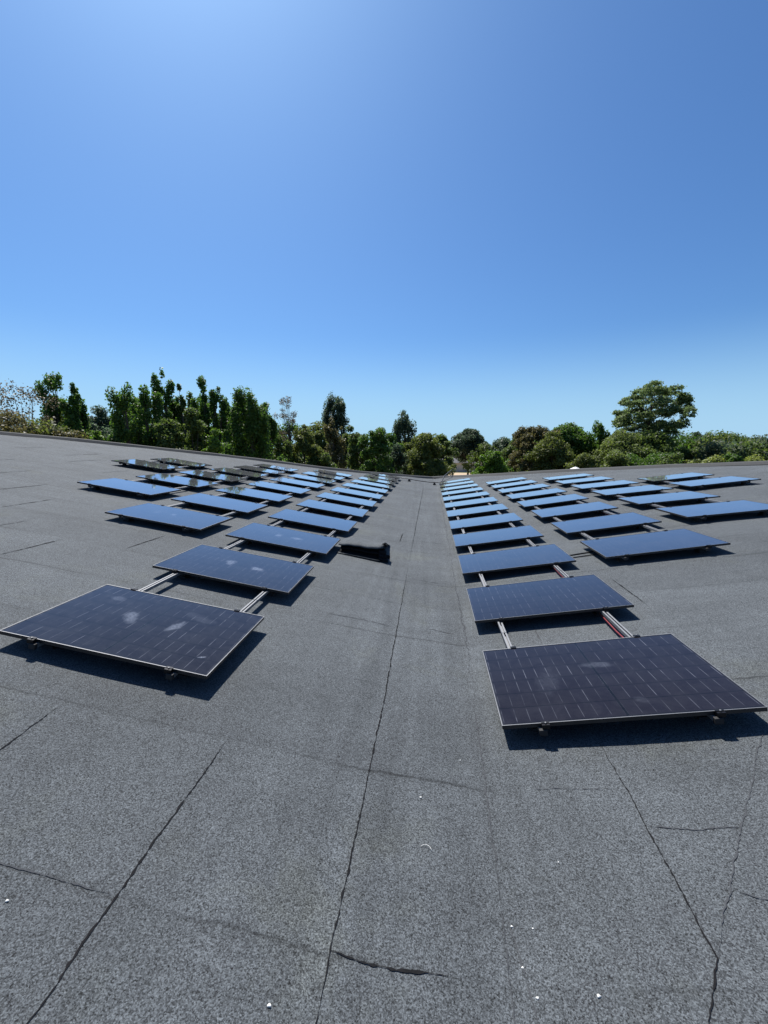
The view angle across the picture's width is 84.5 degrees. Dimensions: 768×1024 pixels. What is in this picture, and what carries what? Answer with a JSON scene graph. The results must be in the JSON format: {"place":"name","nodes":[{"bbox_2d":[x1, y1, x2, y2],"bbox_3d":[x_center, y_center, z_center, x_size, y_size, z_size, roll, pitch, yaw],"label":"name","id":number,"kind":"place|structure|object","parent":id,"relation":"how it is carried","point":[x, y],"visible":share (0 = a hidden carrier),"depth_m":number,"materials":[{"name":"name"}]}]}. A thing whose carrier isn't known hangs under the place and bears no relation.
{"place":"outdoors","nodes":[
{"label":"outdoors","id":0,"kind":"place"},
{"bbox_2d":[0,0,767,447],"label":"sky","id":1,"kind":"structure","parent":0,"point":[494,218],"materials":[{"name":"blue"}]},
{"bbox_2d":[392,410,416,452],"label":"poplar tree","id":2,"kind":"object","parent":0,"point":[402,426],"visible":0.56,"depth_m":81.28,"materials":[{"name":"green plant"}]},
{"bbox_2d":[448,473,469,474],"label":"path","id":3,"kind":"structure","parent":0,"point":[460,474],"depth_m":95.73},
{"label":"ground","id":4,"kind":"structure","parent":0,"visible":0},
{"bbox_2d":[0,410,46,434],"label":"bush","id":5,"kind":"object","parent":4,"relation":"on","point":[17,427],"visible":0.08,"depth_m":21.53,"materials":[{"name":"green plant"}]},
{"bbox_2d":[0,378,62,435],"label":"broadleaf tree","id":6,"kind":"object","parent":4,"relation":"on","point":[27,394],"visible":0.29,"depth_m":24.43,"materials":[{"name":"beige plant"}]},
{"bbox_2d":[17,418,83,435],"bbox_3d":[-19.465,-1.474,24.189,7.151,7.662,5.793,1,9,6],"label":"bush","id":7,"kind":"object","parent":4,"relation":"on","point":[46,431],"visible":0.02,"depth_m":23.18,"materials":[{"name":"green plant"}]},
{"bbox_2d":[32,371,87,433],"bbox_3d":[-26.845,-5.330,34.605,4.402,12.157,4.448,8,12,44],"label":"broadleaf tree","id":8,"kind":"object","parent":4,"relation":"on","point":[52,382],"visible":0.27,"depth_m":33.61,"materials":[{"name":"green plant"}]},
{"bbox_2d":[52,429,91,439],"bbox_3d":[-16.855,-1.014,23.294,3.112,7.021,4.171,8,12,42],"label":"shrub","id":9,"kind":"object","parent":4,"relation":"on","point":[74,434],"visible":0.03,"depth_m":22.56,"materials":[{"name":"green plant"}]},
{"bbox_2d":[58,382,93,438],"bbox_3d":[-24.374,-4.666,33.701,3.292,11.112,2.886,-1,9,-9],"label":"broadleaf tree","id":10,"kind":"object","parent":4,"relation":"on","point":[76,416],"visible":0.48,"depth_m":32.71,"materials":[{"name":"green plant"}]},
{"bbox_2d":[89,405,111,434],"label":"broadleaf tree","id":11,"kind":"object","parent":4,"relation":"on","point":[100,418],"visible":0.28,"depth_m":75.68,"materials":[{"name":"green plant"}]},
{"bbox_2d":[104,382,149,445],"bbox_3d":[-16.188,-3.206,27.286,3.658,10.154,3.410,1,9,6],"label":"broadleaf tree","id":12,"kind":"object","parent":4,"relation":"on","point":[123,433],"visible":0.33,"depth_m":26.39,"materials":[{"name":"green plant"}]},
{"bbox_2d":[125,384,164,446],"bbox_3d":[-15.856,-3.504,28.809,3.890,10.285,4.118,1,9,6],"label":"broadleaf tree","id":13,"kind":"object","parent":4,"relation":"on","point":[155,407],"visible":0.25,"depth_m":28.18,"materials":[{"name":"green plant"}]},
{"bbox_2d":[150,367,180,447],"bbox_3d":[-16.399,-4.824,32.112,3.556,11.910,3.268,1,9,6],"label":"broadleaf tree","id":14,"kind":"object","parent":4,"relation":"on","point":[169,390],"visible":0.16,"depth_m":31.25,"materials":[{"name":"green plant"}]},
{"bbox_2d":[149,417,190,449],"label":"broadleaf tree","id":15,"kind":"object","parent":4,"relation":"on","point":[168,433],"visible":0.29,"depth_m":26.92,"materials":[{"name":"green plant"}]},
{"bbox_2d":[175,383,194,449],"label":"broadleaf tree","id":16,"kind":"object","parent":4,"relation":"on","point":[180,407],"visible":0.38,"depth_m":32.00,"materials":[{"name":"green plant"}]},
{"bbox_2d":[182,407,209,451],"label":"broadleaf tree","id":17,"kind":"object","parent":4,"relation":"on","point":[196,427],"visible":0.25,"depth_m":28.52,"materials":[{"name":"green plant"}]},
{"bbox_2d":[181,375,212,442],"bbox_3d":[-14.026,-5.019,34.166,4.674,11.676,3.667,1,9,6],"label":"broadleaf tree","id":18,"kind":"object","parent":4,"relation":"on","point":[204,406],"visible":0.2,"depth_m":33.31,"materials":[{"name":"green plant"}]},
{"bbox_2d":[201,428,226,454],"bbox_3d":[-10.935,-1.796,27.551,2.810,7.287,2.651,-2,9,-16],"label":"shrub","id":19,"kind":"object","parent":4,"relation":"on","point":[215,444],"visible":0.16,"depth_m":26.87,"materials":[{"name":"green plant"}]},
{"bbox_2d":[205,386,233,452],"bbox_3d":[-13.347,-4.558,34.061,2.418,10.789,2.866,-8,12,-42],"label":"broadleaf tree","id":20,"kind":"object","parent":4,"relation":"on","point":[214,396],"visible":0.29,"depth_m":32.91,"materials":[{"name":"green plant"}]},
{"bbox_2d":[220,386,288,461],"bbox_3d":[-10.495,-4.488,33.649,6.034,10.780,6.242,-4,9,-24],"label":"broadleaf tree","id":21,"kind":"object","parent":4,"relation":"on","point":[252,416],"visible":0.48,"depth_m":32.30,"materials":[{"name":"green plant"}]},
{"bbox_2d":[258,402,284,460],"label":"broadleaf tree","id":22,"kind":"object","parent":4,"relation":"on","point":[273,432],"visible":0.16,"depth_m":36.54,"materials":[{"name":"green plant"}]},
{"bbox_2d":[271,434,294,462],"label":"broadleaf tree","id":23,"kind":"object","parent":4,"relation":"on","point":[284,449],"visible":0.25,"depth_m":38.90,"materials":[{"name":"green plant"}]},
{"bbox_2d":[272,396,297,444],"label":"broadleaf tree","id":24,"kind":"object","parent":4,"relation":"on","point":[289,433],"visible":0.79,"depth_m":48.08,"materials":[{"name":"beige plant"}]},
{"bbox_2d":[284,424,323,463],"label":"broadleaf tree","id":25,"kind":"object","parent":4,"relation":"on","point":[303,438],"visible":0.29,"depth_m":41.48,"materials":[{"name":"green plant"}]},
{"bbox_2d":[305,430,327,463],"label":"broadleaf tree","id":26,"kind":"object","parent":4,"relation":"on","point":[318,435],"visible":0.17,"depth_m":54.30,"materials":[{"name":"green plant"}]},
{"bbox_2d":[306,452,336,467],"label":"shrub","id":27,"kind":"object","parent":4,"relation":"on","point":[323,460],"visible":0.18,"depth_m":41.00,"materials":[{"name":"green plant"}]},
{"bbox_2d":[317,417,353,469],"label":"broadleaf tree","id":28,"kind":"object","parent":4,"relation":"on","point":[336,450],"visible":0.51,"depth_m":46.35,"materials":[{"name":"green plant"}]},
{"bbox_2d":[321,390,349,443],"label":"broadleaf tree","id":29,"kind":"object","parent":4,"relation":"on","point":[337,404],"visible":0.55,"depth_m":83.41,"materials":[{"name":"green plant"}]},
{"bbox_2d":[345,432,367,470],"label":"broadleaf tree","id":30,"kind":"object","parent":4,"relation":"on","point":[354,452],"visible":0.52,"depth_m":51.46,"materials":[{"name":"green plant"}]},
{"bbox_2d":[356,426,395,472],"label":"broadleaf tree","id":31,"kind":"object","parent":4,"relation":"on","point":[378,447],"visible":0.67,"depth_m":47.55,"materials":[{"name":"green plant"}]},
{"bbox_2d":[0,431,767,1023],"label":"school building","id":32,"kind":"structure","parent":4,"relation":"on","point":[250,827],"depth_m":2.45,"materials":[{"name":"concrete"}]},
{"bbox_2d":[119,461,163,465],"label":"mounting rail","id":33,"kind":"object","parent":32,"relation":"attached to","point":[123,464],"visible":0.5,"depth_m":13.39,"materials":[{"name":"metal"}]},
{"bbox_2d":[111,459,183,469],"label":"solar panel","id":34,"kind":"object","parent":33,"relation":"on","point":[149,464],"visible":1,"depth_m":13.56,"materials":[{"name":"blue glass"}]},
{"bbox_2d":[150,458,211,466],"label":"solar panel","id":35,"kind":"object","parent":33,"relation":"on","point":[182,462],"visible":1,"depth_m":15.39,"materials":[{"name":"black glass"}]},
{"bbox_2d":[88,467,261,489],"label":"mounting rail","id":36,"kind":"object","parent":32,"relation":"attached to","point":[98,488],"visible":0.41,"depth_m":11.18,"materials":[{"name":"metal"}]},
{"bbox_2d":[77,478,180,495],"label":"solar panel","id":37,"kind":"object","parent":36,"relation":"on","point":[126,485],"visible":1,"depth_m":9.63,"materials":[{"name":"blue glass"}]},
{"bbox_2d":[136,473,218,487],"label":"solar panel","id":38,"kind":"object","parent":36,"relation":"on","point":[179,480],"visible":1,"depth_m":11.47,"materials":[{"name":"blue glass"}]},
{"bbox_2d":[177,470,246,481],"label":"solar panel","id":39,"kind":"object","parent":36,"relation":"on","point":[215,476],"visible":1,"depth_m":13.29,"materials":[{"name":"blue glass"}]},
{"bbox_2d":[209,467,267,477],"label":"solar panel","id":40,"kind":"object","parent":36,"relation":"on","point":[239,472],"visible":1,"depth_m":15.15,"materials":[{"name":"black glass"}]},
{"bbox_2d":[28,475,376,649],"bbox_3d":[-1.570,-0.560,13.993,0.100,0.107,21.820,10,10,5],"label":"mounting rail","id":41,"kind":"object","parent":32,"relation":"attached to","point":[34,646],"visible":0.39,"depth_m":5.01,"materials":[{"name":"metal"}]},
{"bbox_2d":[330,487,382,499],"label":"solar panel","id":42,"kind":"object","parent":41,"relation":"on","point":[359,493],"visible":1,"depth_m":14.72,"materials":[{"name":"blue glass"}]},
{"bbox_2d":[119,472,324,521],"bbox_3d":[-3.707,-0.940,14.203,0.100,0.107,14.333,10,10,5],"label":"mounting rail","id":43,"kind":"object","parent":32,"relation":"attached to","point":[174,505],"visible":0.4,"depth_m":9.16,"materials":[{"name":"metal"}]},
{"bbox_2d":[105,503,231,530],"bbox_3d":[-3.860,0.062,7.700,1.722,0.046,1.194,10,10,5],"label":"solar panel","id":44,"kind":"object","parent":43,"relation":"on","point":[176,517],"visible":1,"depth_m":7.59,"materials":[{"name":"blue glass"}]},
{"bbox_2d":[171,493,267,513],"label":"solar panel","id":45,"kind":"object","parent":43,"relation":"on","point":[225,503],"visible":1,"depth_m":9.43,"materials":[{"name":"blue glass"}]},
{"bbox_2d":[215,486,292,501],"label":"solar panel","id":46,"kind":"object","parent":43,"relation":"on","point":[256,494],"visible":1,"depth_m":11.27,"materials":[{"name":"blue glass"}]},
{"bbox_2d":[246,481,310,493],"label":"solar panel","id":47,"kind":"object","parent":43,"relation":"on","point":[280,487],"visible":1,"depth_m":13.11,"materials":[{"name":"blue glass"}]},
{"bbox_2d":[269,477,324,487],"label":"solar panel","id":48,"kind":"object","parent":43,"relation":"on","point":[298,482],"visible":1,"depth_m":14.94,"materials":[{"name":"blue glass"}]},
{"bbox_2d":[165,481,393,679],"bbox_3d":[-0.461,-0.359,13.903,0.100,0.107,21.820,10,10,5],"label":"mounting rail","id":49,"kind":"object","parent":32,"relation":"attached to","point":[246,609],"visible":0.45,"depth_m":4.89,"materials":[{"name":"metal"}]},
{"bbox_2d":[0,584,263,678],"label":"solar panel","id":50,"kind":"object","parent":49,"relation":"on","point":[167,634],"visible":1,"depth_m":3.66,"materials":[{"name":"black glass"}]},
{"bbox_2d":[152,544,313,594],"bbox_3d":[-1.924,0.726,5.651,1.722,0.044,1.194,10,10,5],"label":"solar panel","id":51,"kind":"object","parent":49,"relation":"on","point":[262,573],"visible":1,"depth_m":5.53,"materials":[{"name":"blue glass"}]},
{"bbox_2d":[225,522,340,554],"bbox_3d":[-1.724,0.446,7.491,1.722,0.044,1.194,10,10,5],"label":"solar panel","id":52,"kind":"object","parent":49,"relation":"on","point":[291,538],"visible":1,"depth_m":7.38,"materials":[{"name":"blue glass"}]},
{"bbox_2d":[268,509,356,532],"bbox_3d":[-1.525,0.166,9.331,1.722,0.046,1.194,10,10,5],"label":"solar panel","id":53,"kind":"object","parent":49,"relation":"on","point":[317,520],"visible":1,"depth_m":9.21,"materials":[{"name":"blue glass"}]},
{"bbox_2d":[296,499,368,517],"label":"solar panel","id":54,"kind":"object","parent":49,"relation":"on","point":[335,508],"visible":1,"depth_m":11.06,"materials":[{"name":"blue glass"}]},
{"bbox_2d":[315,492,376,506],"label":"solar panel","id":55,"kind":"object","parent":49,"relation":"on","point":[348,499],"visible":1,"depth_m":12.89,"materials":[{"name":"blue glass"}]},
{"bbox_2d":[336,536,389,562],"bbox_3d":[-0.306,0.612,8.107,0.947,0.327,1.509,1,9,6],"label":"folded felt sheet","id":56,"kind":"object","parent":32,"relation":"on","point":[363,548],"visible":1,"depth_m":7.57,"materials":[{"name":"grey fabric"}]},
{"bbox_2d":[445,487,547,735],"bbox_3d":[2.269,-0.045,13.574,0.100,0.107,21.627,-8,8,7],"label":"mounting rail","id":57,"kind":"object","parent":32,"relation":"attached to","point":[542,732],"visible":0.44,"depth_m":4.58,"materials":[{"name":"metal"}]},
{"bbox_2d":[491,484,628,561],"bbox_3d":[4.380,-0.332,13.281,0.100,0.107,14.210,-8,8,7],"label":"mounting rail","id":58,"kind":"object","parent":32,"relation":"attached to","point":[621,559],"visible":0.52,"depth_m":8.27,"materials":[{"name":"metal"}]},
{"bbox_2d":[517,494,588,507],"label":"solar panel","id":59,"kind":"object","parent":58,"relation":"on","point":[550,500],"visible":1,"depth_m":12.16,"materials":[{"name":"blue glass"}]},
{"bbox_2d":[531,501,618,517],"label":"solar panel","id":60,"kind":"object","parent":58,"relation":"on","point":[587,507],"visible":1,"depth_m":10.34,"materials":[{"name":"blue glass"}]},
{"bbox_2d":[551,512,661,533],"bbox_3d":[4.451,0.211,8.633,1.722,0.044,1.194,-8,8,7],"label":"solar panel","id":61,"kind":"object","parent":58,"relation":"on","point":[618,520],"visible":1,"depth_m":8.52,"materials":[{"name":"blue glass"}]},
{"bbox_2d":[463,481,723,724],"bbox_3d":[3.379,-0.197,13.431,0.100,0.107,21.627,-8,8,7],"label":"mounting rail","id":62,"kind":"object","parent":32,"relation":"attached to","point":[625,632],"visible":0.37,"depth_m":4.43,"materials":[{"name":"metal"}]},
{"bbox_2d":[443,491,489,500],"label":"solar panel","id":63,"kind":"object","parent":62,"relation":"on","point":[465,496],"visible":1,"depth_m":16.09,"materials":[{"name":"blue glass"}]},
{"bbox_2d":[444,497,497,508],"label":"solar panel","id":64,"kind":"object","parent":62,"relation":"on","point":[470,502],"visible":1,"depth_m":14.26,"materials":[{"name":"blue glass"}]},
{"bbox_2d":[446,503,508,517],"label":"solar panel","id":65,"kind":"object","parent":62,"relation":"on","point":[476,510],"visible":1,"depth_m":12.45,"materials":[{"name":"blue glass"}]},
{"bbox_2d":[449,513,522,529],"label":"solar panel","id":66,"kind":"object","parent":62,"relation":"on","point":[484,520],"visible":1,"depth_m":10.63,"materials":[{"name":"blue glass"}]},
{"bbox_2d":[453,525,543,547],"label":"solar panel","id":67,"kind":"object","parent":62,"relation":"on","point":[497,535],"visible":1,"depth_m":8.81,"materials":[{"name":"blue glass"}]},
{"bbox_2d":[458,544,575,574],"bbox_3d":[2.143,0.775,7.103,1.722,0.045,1.194,-8,8,7],"label":"solar panel","id":68,"kind":"object","parent":62,"relation":"on","point":[516,558],"visible":1,"depth_m":6.99,"materials":[{"name":"blue glass"}]},
{"bbox_2d":[466,574,633,622],"bbox_3d":[1.945,1.052,5.280,1.722,0.046,1.194,-8,8,7],"label":"solar panel","id":69,"kind":"object","parent":62,"relation":"on","point":[571,594],"visible":1,"depth_m":5.15,"materials":[{"name":"blue glass"}]},
{"bbox_2d":[483,633,767,729],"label":"solar panel","id":70,"kind":"object","parent":62,"relation":"on","point":[646,677],"visible":1,"depth_m":3.29,"materials":[{"name":"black glass"}]},
{"bbox_2d":[519,480,710,552],"bbox_3d":[5.490,-0.485,13.137,0.100,0.107,14.210,-8,8,7],"label":"mounting rail","id":71,"kind":"object","parent":32,"relation":"attached to","point":[698,550],"visible":0.41,"depth_m":8.08,"materials":[{"name":"metal"}]},
{"bbox_2d":[498,483,550,492],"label":"solar panel","id":72,"kind":"object","parent":71,"relation":"on","point":[522,488],"visible":1,"depth_m":15.80,"materials":[{"name":"blue glass"}]},
{"bbox_2d":[506,488,566,499],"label":"solar panel","id":73,"kind":"object","parent":71,"relation":"on","point":[534,493],"visible":1,"depth_m":13.98,"materials":[{"name":"blue glass"}]},
{"bbox_2d":[580,528,730,558],"bbox_3d":[4.253,0.488,6.810,1.722,0.044,1.194,-8,8,7],"label":"solar panel","id":74,"kind":"object","parent":71,"relation":"on","point":[648,543],"visible":1,"depth_m":6.69,"materials":[{"name":"blue glass"}]},
{"bbox_2d":[548,480,706,521],"bbox_3d":[6.514,-0.636,12.993,0.100,0.107,10.502,-6,8,7],"label":"mounting rail","id":75,"kind":"object","parent":32,"relation":"attached to","point":[698,519],"visible":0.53,"depth_m":9.81,"materials":[{"name":"metal"}]},
{"bbox_2d":[570,480,639,488],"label":"solar panel","id":76,"kind":"object","parent":75,"relation":"on","point":[603,484],"visible":1,"depth_m":13.68,"materials":[{"name":"blue glass"}]},
{"bbox_2d":[578,477,767,515],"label":"mounting rail","id":77,"kind":"object","parent":32,"relation":"attached to","point":[763,513],"visible":0.36,"depth_m":9.67,"materials":[{"name":"metal"}]},
{"bbox_2d":[555,476,613,483],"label":"solar panel","id":78,"kind":"object","parent":77,"relation":"on","point":[589,479],"visible":1,"depth_m":15.51,"materials":[{"name":"blue glass"}]},
{"bbox_2d":[591,485,673,495],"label":"solar panel","id":79,"kind":"object","parent":77,"relation":"on","point":[628,490],"visible":1,"depth_m":11.87,"materials":[{"name":"blue glass"}]},
{"bbox_2d":[618,491,719,504],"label":"solar panel","id":80,"kind":"object","parent":77,"relation":"on","point":[665,497],"visible":1,"depth_m":10.05,"materials":[{"name":"blue glass"}]},
{"bbox_2d":[656,500,767,517],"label":"solar panel","id":81,"kind":"object","parent":77,"relation":"on","point":[717,508],"visible":1,"depth_m":8.28,"materials":[{"name":"blue glass"}]},
{"bbox_2d":[697,477,749,484],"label":"mounting rail","id":82,"kind":"object","parent":32,"relation":"attached to","point":[743,483],"visible":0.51,"depth_m":11.35,"materials":[{"name":"metal"}]},
{"bbox_2d":[637,472,714,481],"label":"solar panel","id":83,"kind":"object","parent":82,"relation":"on","point":[673,477],"visible":1,"depth_m":13.46,"materials":[{"name":"blue glass"}]},
{"bbox_2d":[667,476,760,486],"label":"solar panel","id":84,"kind":"object","parent":82,"relation":"on","point":[712,481],"visible":1,"depth_m":11.66,"materials":[{"name":"blue glass"}]},
{"bbox_2d":[383,443,410,473],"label":"broadleaf tree","id":85,"kind":"object","parent":4,"relation":"on","point":[400,459],"visible":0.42,"depth_m":51.96,"materials":[{"name":"green plant"}]},
{"bbox_2d":[402,432,456,475],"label":"broadleaf tree","id":86,"kind":"object","parent":4,"relation":"on","point":[426,444],"visible":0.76,"depth_m":49.56,"materials":[{"name":"green plant"}]},
{"bbox_2d":[434,433,459,465],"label":"broadleaf tree","id":87,"kind":"object","parent":4,"relation":"on","point":[444,440],"visible":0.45,"depth_m":73.22,"materials":[{"name":"green plant"}]},
{"bbox_2d":[448,428,490,474],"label":"broadleaf tree","id":88,"kind":"object","parent":4,"relation":"on","point":[466,441],"visible":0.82,"depth_m":88.27,"materials":[{"name":"green plant"}]},
{"bbox_2d":[462,442,499,474],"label":"broadleaf tree","id":89,"kind":"object","parent":4,"relation":"on","point":[482,449],"visible":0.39,"depth_m":84.86,"materials":[{"name":"green plant"}]},
{"bbox_2d":[471,450,509,474],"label":"broadleaf tree","id":90,"kind":"object","parent":4,"relation":"on","point":[493,462],"visible":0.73,"depth_m":57.85,"materials":[{"name":"green plant"}]},
{"bbox_2d":[507,425,560,471],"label":"broadleaf tree","id":91,"kind":"object","parent":4,"relation":"on","point":[524,438],"visible":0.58,"depth_m":61.98,"materials":[{"name":"green plant"}]},
{"bbox_2d":[516,430,575,471],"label":"broadleaf tree","id":92,"kind":"object","parent":4,"relation":"on","point":[548,447],"visible":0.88,"depth_m":58.35,"materials":[{"name":"green plant"}]},
{"bbox_2d":[534,422,597,461],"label":"broadleaf tree","id":93,"kind":"object","parent":4,"relation":"on","point":[574,437],"visible":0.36,"depth_m":67.59,"materials":[{"name":"green plant"}]},
{"bbox_2d":[563,452,600,468],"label":"shrub","id":94,"kind":"object","parent":4,"relation":"on","point":[585,460],"visible":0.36,"depth_m":48.19,"materials":[{"name":"green plant"}]},
{"bbox_2d":[591,420,610,461],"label":"broadleaf tree","id":95,"kind":"object","parent":4,"relation":"on","point":[601,434],"visible":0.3,"depth_m":68.29,"materials":[{"name":"green plant"}]},
{"bbox_2d":[600,449,629,466],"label":"shrub","id":96,"kind":"object","parent":4,"relation":"on","point":[616,458],"visible":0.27,"depth_m":52.66,"materials":[{"name":"green plant"}]},
{"bbox_2d":[589,428,652,467],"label":"broadleaf tree","id":97,"kind":"object","parent":4,"relation":"on","point":[622,440],"visible":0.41,"depth_m":59.70,"materials":[{"name":"green plant"}]},
{"bbox_2d":[601,429,687,464],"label":"broadleaf tree","id":98,"kind":"object","parent":4,"relation":"on","point":[662,443],"visible":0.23,"depth_m":59.77,"materials":[{"name":"green plant"}]},
{"bbox_2d":[610,380,697,436],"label":"layered tree","id":99,"kind":"object","parent":4,"relation":"on","point":[681,404],"visible":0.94,"depth_m":62.67,"materials":[{"name":"green plant"}]},
{"bbox_2d":[626,452,683,465],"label":"shrub","id":100,"kind":"object","parent":4,"relation":"on","point":[638,461],"visible":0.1,"depth_m":53.85,"materials":[{"name":"green plant"}]},
{"bbox_2d":[654,452,683,464],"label":"shrub","id":101,"kind":"object","parent":4,"relation":"on","point":[671,459],"visible":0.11,"depth_m":45.84,"materials":[{"name":"green plant"}]},
{"bbox_2d":[669,430,705,449],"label":"broadleaf tree","id":102,"kind":"object","parent":4,"relation":"on","point":[682,443],"visible":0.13,"depth_m":72.88,"materials":[{"name":"green plant"}]},
{"bbox_2d":[690,429,748,448],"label":"broadleaf tree","id":103,"kind":"object","parent":4,"relation":"on","point":[741,438],"visible":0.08,"depth_m":71.43,"materials":[{"name":"green plant"}]},
{"bbox_2d":[693,438,755,459],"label":"broadleaf tree","id":104,"kind":"object","parent":4,"relation":"on","point":[709,449],"visible":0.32,"depth_m":60.88,"materials":[{"name":"green plant"}]},
{"bbox_2d":[707,436,767,459],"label":"broadleaf tree","id":105,"kind":"object","parent":4,"relation":"on","point":[758,450],"visible":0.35,"depth_m":58.18,"materials":[{"name":"green plant"}]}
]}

